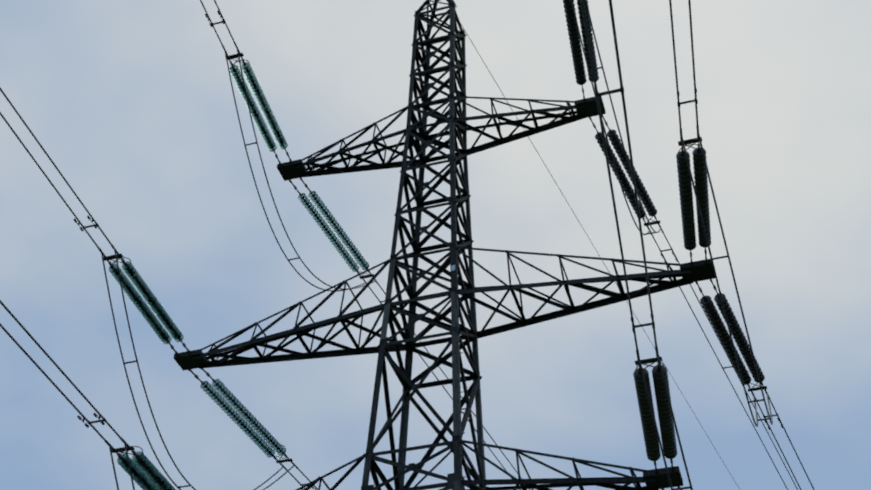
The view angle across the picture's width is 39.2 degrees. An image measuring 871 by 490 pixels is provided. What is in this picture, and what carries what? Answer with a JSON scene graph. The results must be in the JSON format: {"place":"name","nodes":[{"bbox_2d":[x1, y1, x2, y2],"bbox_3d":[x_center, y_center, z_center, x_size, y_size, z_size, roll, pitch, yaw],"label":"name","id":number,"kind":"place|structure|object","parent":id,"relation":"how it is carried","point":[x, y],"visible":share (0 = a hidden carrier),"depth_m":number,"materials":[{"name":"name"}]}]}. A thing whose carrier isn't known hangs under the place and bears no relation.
{"place":"outdoors","nodes":[
{"label":"outdoors","id":0,"kind":"place"},
{"bbox_2d":[0,0,870,489],"label":"sky","id":1,"kind":"structure","parent":0,"point":[132,101],"materials":[{"name":"blue"}]},
{"label":"field","id":2,"kind":"structure","parent":0,"visible":0},
{"bbox_2d":[174,0,714,489],"bbox_3d":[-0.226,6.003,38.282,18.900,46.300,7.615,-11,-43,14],"label":"transmission tower","id":3,"kind":"structure","parent":2,"relation":"on","point":[458,126],"depth_m":42.16,"materials":[{"name":"metal"}]},
{"bbox_2d":[0,0,814,489],"bbox_3d":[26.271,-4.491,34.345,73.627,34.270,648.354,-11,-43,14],"label":"power lines","id":4,"kind":"object","parent":3,"relation":"attached to","point":[604,134],"visible":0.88,"depth_m":34.10,"materials":[{"name":"grey metal"}]},
{"bbox_2d":[73,0,783,489],"bbox_3d":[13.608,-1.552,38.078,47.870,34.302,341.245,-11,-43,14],"label":"power line fittings","id":5,"kind":"object","parent":3,"relation":"attached to","point":[363,276],"visible":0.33,"depth_m":39.92,"materials":[{"name":"grey"}]},
{"bbox_2d":[109,0,764,489],"bbox_3d":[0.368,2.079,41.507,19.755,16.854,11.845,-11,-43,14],"label":"insulators","id":6,"kind":"object","parent":3,"relation":"attached to","point":[147,474],"visible":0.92,"depth_m":41.51,"materials":[{"name":"teal glass"}]}
]}

